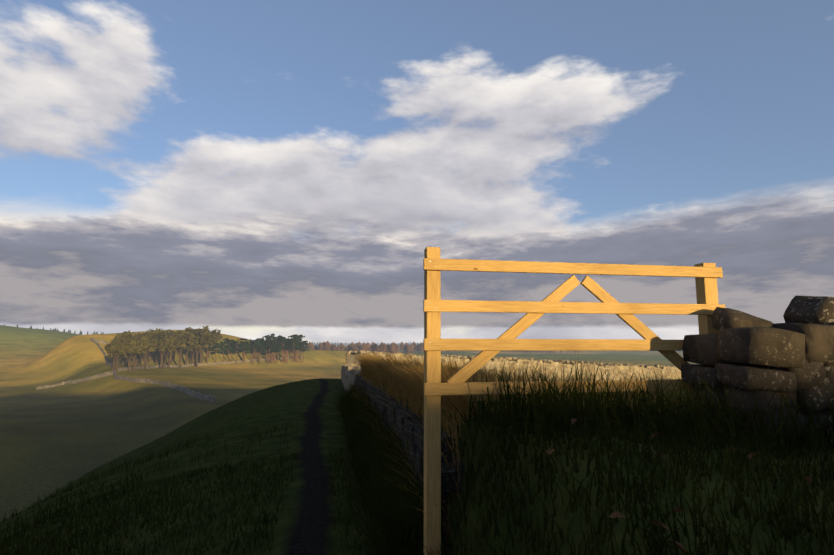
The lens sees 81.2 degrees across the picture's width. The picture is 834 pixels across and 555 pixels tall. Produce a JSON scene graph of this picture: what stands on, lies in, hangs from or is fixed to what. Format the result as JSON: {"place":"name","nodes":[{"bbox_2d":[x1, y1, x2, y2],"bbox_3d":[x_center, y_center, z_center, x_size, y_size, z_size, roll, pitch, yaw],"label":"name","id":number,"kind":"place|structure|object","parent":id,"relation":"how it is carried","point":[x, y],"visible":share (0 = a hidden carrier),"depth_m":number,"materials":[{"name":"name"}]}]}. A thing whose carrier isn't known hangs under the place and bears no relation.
{"place":"outdoors","nodes":[
{"label":"outdoors","id":0,"kind":"place"},
{"bbox_2d":[0,325,696,554],"bbox_3d":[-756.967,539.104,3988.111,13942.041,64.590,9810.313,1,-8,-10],"label":"ground","id":1,"kind":"structure","parent":0,"point":[52,437],"depth_m":63.37,"materials":[{"name":"green plant"}]},
{"bbox_2d":[4,324,109,334],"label":"wood","id":2,"kind":"object","parent":1,"relation":"on","point":[69,331],"visible":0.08,"depth_m":767.95,"materials":[{"name":"green plant"}]},
{"bbox_2d":[36,371,113,389],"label":"field wall","id":3,"kind":"structure","parent":1,"relation":"on","point":[109,373],"depth_m":219.04,"materials":[{"name":"grey stone"}]},
{"bbox_2d":[89,338,112,366],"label":"stone wall","id":4,"kind":"structure","parent":1,"relation":"on","point":[93,340],"depth_m":300.86,"materials":[{"name":"grey stone"}]},
{"bbox_2d":[104,340,129,370],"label":"deciduous tree","id":5,"kind":"object","parent":1,"relation":"on","point":[120,344],"visible":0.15,"depth_m":220.84,"materials":[{"name":"green plant"}]},
{"bbox_2d":[106,343,130,371],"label":"deciduous tree","id":6,"kind":"object","parent":1,"relation":"on","point":[119,349],"visible":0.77,"depth_m":216.57,"materials":[{"name":"green plant"}]},
{"bbox_2d":[107,342,131,371],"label":"deciduous tree","id":7,"kind":"object","parent":1,"relation":"on","point":[109,349],"visible":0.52,"depth_m":218.19,"materials":[{"name":"green plant"}]},
{"bbox_2d":[114,334,131,364],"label":"deciduous tree","id":8,"kind":"object","parent":1,"relation":"on","point":[118,342],"visible":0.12,"depth_m":263.51,"materials":[{"name":"green plant"}]},
{"bbox_2d":[117,337,130,366],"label":"deciduous tree","id":9,"kind":"object","parent":1,"relation":"on","point":[119,340],"visible":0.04,"depth_m":238.81,"materials":[{"name":"green plant"}]},
{"bbox_2d":[113,331,139,364],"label":"deciduous tree","id":10,"kind":"object","parent":1,"relation":"on","point":[129,334],"visible":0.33,"depth_m":267.20,"materials":[{"name":"green plant"}]},
{"bbox_2d":[118,343,142,371],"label":"deciduous tree","id":11,"kind":"object","parent":1,"relation":"on","point":[137,348],"visible":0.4,"depth_m":222.41,"materials":[{"name":"green plant"}]},
{"bbox_2d":[124,338,149,369],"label":"deciduous tree","id":12,"kind":"object","parent":1,"relation":"on","point":[140,351],"visible":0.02,"depth_m":236.54,"materials":[{"name":"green plant"}]},
{"bbox_2d":[123,337,151,369],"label":"deciduous tree","id":13,"kind":"object","parent":1,"relation":"on","point":[143,343],"visible":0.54,"depth_m":233.64,"materials":[{"name":"green plant"}]},
{"bbox_2d":[125,333,151,365],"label":"deciduous tree","id":14,"kind":"object","parent":1,"relation":"on","point":[146,337],"visible":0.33,"depth_m":263.86,"materials":[{"name":"green plant"}]},
{"bbox_2d":[139,329,154,360],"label":"deciduous tree","id":15,"kind":"object","parent":1,"relation":"on","point":[150,330],"visible":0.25,"depth_m":294.71,"materials":[{"name":"green plant"}]},
{"bbox_2d":[140,347,154,369],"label":"deciduous tree","id":16,"kind":"object","parent":1,"relation":"on","point":[151,349],"visible":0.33,"depth_m":243.69,"materials":[{"name":"green plant"}]},
{"bbox_2d":[139,340,156,368],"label":"deciduous tree","id":17,"kind":"object","parent":1,"relation":"on","point":[153,342],"visible":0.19,"depth_m":247.42,"materials":[{"name":"green plant"}]},
{"bbox_2d":[0,422,301,554],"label":"slope tussocks","id":18,"kind":"object","parent":1,"relation":"on","point":[66,502],"visible":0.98,"depth_m":6.11,"materials":[{"name":"green plant"}]},
{"bbox_2d":[144,344,158,368],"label":"deciduous tree","id":19,"kind":"object","parent":1,"relation":"on","point":[155,346],"visible":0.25,"depth_m":246.30,"materials":[{"name":"green plant"}]},
{"bbox_2d":[143,331,170,362],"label":"deciduous tree","id":20,"kind":"object","parent":1,"relation":"on","point":[151,333],"visible":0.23,"depth_m":292.86,"materials":[{"name":"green plant"}]},
{"bbox_2d":[151,337,164,364],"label":"deciduous tree","id":21,"kind":"object","parent":1,"relation":"on","point":[161,338],"visible":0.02,"depth_m":289.36,"materials":[{"name":"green plant"}]},
{"bbox_2d":[151,338,174,368],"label":"deciduous tree","id":22,"kind":"object","parent":1,"relation":"on","point":[162,347],"visible":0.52,"depth_m":255.71,"materials":[{"name":"green plant"}]},
{"bbox_2d":[152,331,174,364],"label":"deciduous tree","id":23,"kind":"object","parent":1,"relation":"on","point":[160,334],"visible":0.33,"depth_m":285.05,"materials":[{"name":"green plant"}]},
{"bbox_2d":[155,328,171,332],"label":"deciduous tree","id":24,"kind":"object","parent":1,"relation":"on","point":[162,330],"visible":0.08,"depth_m":300.47,"materials":[{"name":"green plant"}]},
{"bbox_2d":[114,375,214,401],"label":"field wall","id":25,"kind":"structure","parent":1,"relation":"on","point":[200,396],"depth_m":164.66,"materials":[{"name":"grey stone"}]},
{"bbox_2d":[159,339,177,368],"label":"deciduous tree","id":26,"kind":"object","parent":1,"relation":"on","point":[170,349],"visible":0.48,"depth_m":258.62,"materials":[{"name":"green plant"}]},
{"bbox_2d":[167,338,187,367],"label":"deciduous tree","id":27,"kind":"object","parent":1,"relation":"on","point":[179,343],"visible":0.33,"depth_m":271.81,"materials":[{"name":"green plant"}]},
{"bbox_2d":[164,334,194,367],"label":"deciduous tree","id":28,"kind":"object","parent":1,"relation":"on","point":[189,338],"visible":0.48,"depth_m":282.42,"materials":[{"name":"green plant"}]},
{"bbox_2d":[174,330,200,364],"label":"deciduous tree","id":29,"kind":"object","parent":1,"relation":"on","point":[180,333],"visible":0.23,"depth_m":299.20,"materials":[{"name":"green plant"}]},
{"bbox_2d":[184,342,201,363],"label":"deciduous tree","id":30,"kind":"object","parent":1,"relation":"on","point":[190,349],"visible":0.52,"depth_m":297.63,"materials":[{"name":"green plant"}]},
{"bbox_2d":[188,336,205,365],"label":"deciduous tree","id":31,"kind":"object","parent":1,"relation":"on","point":[195,351],"visible":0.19,"depth_m":299.75,"materials":[{"name":"green plant"}]},
{"bbox_2d":[186,327,209,333],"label":"deciduous tree","id":32,"kind":"object","parent":1,"relation":"on","point":[188,329],"visible":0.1,"depth_m":313.38,"materials":[{"name":"green plant"}]},
{"bbox_2d":[186,333,213,366],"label":"deciduous tree","id":33,"kind":"object","parent":1,"relation":"on","point":[204,338],"visible":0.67,"depth_m":294.38,"materials":[{"name":"green plant"}]},
{"bbox_2d":[193,328,216,361],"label":"deciduous tree","id":34,"kind":"object","parent":1,"relation":"on","point":[204,329],"visible":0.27,"depth_m":313.78,"materials":[{"name":"green plant"}]},
{"bbox_2d":[113,356,298,378],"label":"stone wall","id":35,"kind":"structure","parent":1,"relation":"on","point":[172,366],"depth_m":294.72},
{"bbox_2d":[199,331,216,362],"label":"deciduous tree","id":36,"kind":"object","parent":1,"relation":"on","point":[214,338],"visible":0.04,"depth_m":313.01,"materials":[{"name":"green plant"}]},
{"bbox_2d":[204,344,212,362],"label":"pine tree","id":37,"kind":"object","parent":1,"relation":"on","point":[209,348],"visible":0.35,"depth_m":316.07,"materials":[{"name":"green plant"}]},
{"bbox_2d":[206,337,217,362],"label":"deciduous tree","id":38,"kind":"object","parent":1,"relation":"on","point":[207,349],"visible":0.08,"depth_m":316.75,"materials":[{"name":"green plant"}]},
{"bbox_2d":[207,332,222,357],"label":"deciduous tree","id":39,"kind":"object","parent":1,"relation":"on","point":[219,337],"visible":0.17,"depth_m":330.71,"materials":[{"name":"green plant"}]},
{"bbox_2d":[209,329,221,357],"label":"deciduous tree","id":40,"kind":"object","parent":1,"relation":"on","point":[218,332],"visible":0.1,"depth_m":330.18,"materials":[{"name":"green plant"}]},
{"bbox_2d":[212,343,223,362],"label":"pine tree","id":41,"kind":"object","parent":1,"relation":"on","point":[216,347],"visible":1,"depth_m":320.50,"materials":[{"name":"green plant"}]},
{"bbox_2d":[219,341,227,361],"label":"pine tree","id":42,"kind":"object","parent":1,"relation":"on","point":[221,343],"visible":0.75,"depth_m":323.93,"materials":[{"name":"green plant"}]},
{"bbox_2d":[221,337,232,360],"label":"pine tree","id":43,"kind":"object","parent":1,"relation":"on","point":[227,340],"visible":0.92,"depth_m":324.51,"materials":[{"name":"green plant"}]},
{"bbox_2d":[224,344,234,351],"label":"pine tree","id":44,"kind":"object","parent":1,"relation":"on","point":[230,347],"visible":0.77,"depth_m":325.42,"materials":[{"name":"green plant"}]},
{"bbox_2d":[232,341,242,363],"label":"pine tree","id":45,"kind":"object","parent":1,"relation":"on","point":[239,343],"visible":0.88,"depth_m":329.06,"materials":[{"name":"green plant"}]},
{"bbox_2d":[238,338,247,359],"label":"pine tree","id":46,"kind":"object","parent":1,"relation":"on","point":[245,339],"visible":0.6,"depth_m":337.10,"materials":[{"name":"green plant"}]},
{"bbox_2d":[239,341,251,362],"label":"pine tree","id":47,"kind":"object","parent":1,"relation":"on","point":[247,348],"visible":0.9,"depth_m":334.22,"materials":[{"name":"green plant"}]},
{"bbox_2d":[248,343,255,362],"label":"pine tree","id":48,"kind":"object","parent":1,"relation":"on","point":[251,345],"visible":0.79,"depth_m":338.66,"materials":[{"name":"green plant"}]},
{"bbox_2d":[252,341,261,364],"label":"pine tree","id":49,"kind":"object","parent":1,"relation":"on","point":[257,344],"visible":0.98,"depth_m":335.18,"materials":[{"name":"green plant"}]},
{"bbox_2d":[256,345,265,363],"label":"pine tree","id":50,"kind":"object","parent":1,"relation":"on","point":[260,348],"visible":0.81,"depth_m":340.70,"materials":[{"name":"green plant"}]},
{"bbox_2d":[263,340,270,362],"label":"pine tree","id":51,"kind":"object","parent":1,"relation":"on","point":[264,344],"visible":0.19,"depth_m":347.94,"materials":[{"name":"green plant"}]},
{"bbox_2d":[262,333,274,357],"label":"pine tree","id":52,"kind":"object","parent":1,"relation":"on","point":[268,336],"visible":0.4,"depth_m":360.40,"materials":[{"name":"green plant"}]},
{"bbox_2d":[264,339,276,363],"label":"pine tree","id":53,"kind":"object","parent":1,"relation":"on","point":[269,345],"visible":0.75,"depth_m":347.09,"materials":[{"name":"green plant"}]},
{"bbox_2d":[265,338,278,362],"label":"pine tree","id":54,"kind":"object","parent":1,"relation":"on","point":[273,347],"visible":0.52,"depth_m":350.15,"materials":[{"name":"green plant"}]},
{"bbox_2d":[275,343,280,362],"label":"pine tree","id":55,"kind":"object","parent":1,"relation":"on","point":[278,349],"visible":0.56,"depth_m":353.34,"materials":[{"name":"green plant"}]},
{"bbox_2d":[277,340,289,362],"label":"pine tree","id":56,"kind":"object","parent":1,"relation":"on","point":[279,341],"visible":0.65,"depth_m":359.08,"materials":[{"name":"green plant"}]},
{"bbox_2d":[278,337,288,353],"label":"pine tree","id":57,"kind":"object","parent":1,"relation":"on","point":[284,338],"visible":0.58,"depth_m":361.08,"materials":[{"name":"green plant"}]},
{"bbox_2d":[284,338,294,360],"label":"pine tree","id":58,"kind":"object","parent":1,"relation":"on","point":[290,342],"visible":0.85,"depth_m":361.01,"materials":[{"name":"green plant"}]},
{"bbox_2d":[291,337,299,362],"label":"pine tree","id":59,"kind":"object","parent":1,"relation":"on","point":[294,346],"visible":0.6,"depth_m":369.42,"materials":[{"name":"green plant"}]},
{"bbox_2d":[288,335,302,360],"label":"pine tree","id":60,"kind":"object","parent":1,"relation":"on","point":[291,336],"visible":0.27,"depth_m":373.51,"materials":[{"name":"green plant"}]},
{"bbox_2d":[293,339,302,361],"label":"pine tree","id":61,"kind":"object","parent":1,"relation":"on","point":[296,348],"visible":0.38,"depth_m":371.66,"materials":[{"name":"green plant"}]},
{"bbox_2d":[299,343,305,361],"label":"pine tree","id":62,"kind":"object","parent":1,"relation":"on","point":[302,346],"visible":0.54,"depth_m":373.68,"materials":[{"name":"green plant"}]},
{"bbox_2d":[300,341,308,350],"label":"pine tree","id":63,"kind":"object","parent":1,"relation":"on","point":[305,347],"visible":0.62,"depth_m":377.59,"materials":[{"name":"green plant"}]},
{"bbox_2d":[341,363,360,392],"bbox_3d":[-2.307,4.315,20.683,1.556,1.515,14.060,1,-8,-10],"label":"stone wall end","id":64,"kind":"object","parent":1,"relation":"on","point":[347,374],"visible":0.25,"depth_m":19.43,"materials":[{"name":"stone"}]},
{"bbox_2d":[306,341,410,353],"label":"wood","id":65,"kind":"object","parent":1,"relation":"on","point":[382,346],"visible":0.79,"depth_m":599.75,"materials":[{"name":"brown plant"}]},
{"bbox_2d":[351,342,459,353],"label":"wood","id":66,"kind":"object","parent":1,"relation":"on","point":[414,347],"visible":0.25,"depth_m":728.09,"materials":[{"name":"brown plant"}]},
{"bbox_2d":[355,374,464,525],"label":"stone wall","id":67,"kind":"structure","parent":1,"relation":"on","point":[448,482],"depth_m":4.52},
{"bbox_2d":[345,348,477,543],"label":"drooping grass","id":68,"kind":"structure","parent":1,"relation":"on","point":[396,375],"depth_m":5.15,"materials":[{"name":"brown plant"}]},
{"bbox_2d":[345,350,680,380],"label":"hadrian wall","id":69,"kind":"structure","parent":1,"relation":"on","point":[616,369],"depth_m":33.34,"materials":[{"name":"stone"}]},
{"bbox_2d":[503,351,579,353],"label":"wood","id":70,"kind":"object","parent":1,"relation":"on","point":[548,351],"depth_m":848.15,"materials":[{"name":"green plant"}]},
{"bbox_2d":[423,247,724,554],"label":"wooden gate","id":71,"kind":"structure","parent":1,"relation":"on","point":[706,275],"depth_m":3.52,"materials":[{"name":"yellow wood"}]},
{"bbox_2d":[335,376,833,554],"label":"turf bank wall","id":72,"kind":"structure","parent":1,"relation":"on","point":[575,531],"depth_m":2.30,"materials":[{"name":"green plant"}]},
{"bbox_2d":[326,382,460,554],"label":"grass","id":73,"kind":"structure","parent":72,"relation":"on","point":[387,505],"depth_m":4.41,"materials":[{"name":"green plant"}]},
{"bbox_2d":[362,356,693,528],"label":"long grass","id":74,"kind":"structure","parent":72,"relation":"on","point":[477,376],"depth_m":5.65,"materials":[{"name":"beige plant"}]},
{"bbox_2d":[399,394,833,554],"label":"bank grass","id":75,"kind":"structure","parent":72,"relation":"on","point":[681,446],"depth_m":2.27,"materials":[{"name":"green plant"}]},
{"bbox_2d":[442,359,833,546],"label":"grass","id":76,"kind":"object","parent":72,"relation":"on","point":[591,407],"visible":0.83,"depth_m":3.00,"materials":[{"name":"green plant"}]},
{"bbox_2d":[546,416,814,552],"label":"fallen leaves","id":77,"kind":"object","parent":72,"relation":"on","point":[615,514],"visible":0.65,"depth_m":2.02,"materials":[{"name":"brown plant"}]},
{"bbox_2d":[681,295,833,445],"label":"stone wall","id":78,"kind":"structure","parent":1,"relation":"on","point":[741,349],"depth_m":3.17,"materials":[{"name":"stone"}]},
{"bbox_2d":[0,0,833,342],"label":"sky","id":79,"kind":"structure","parent":0,"point":[248,169],"materials":[{"name":"blue"}]}
]}

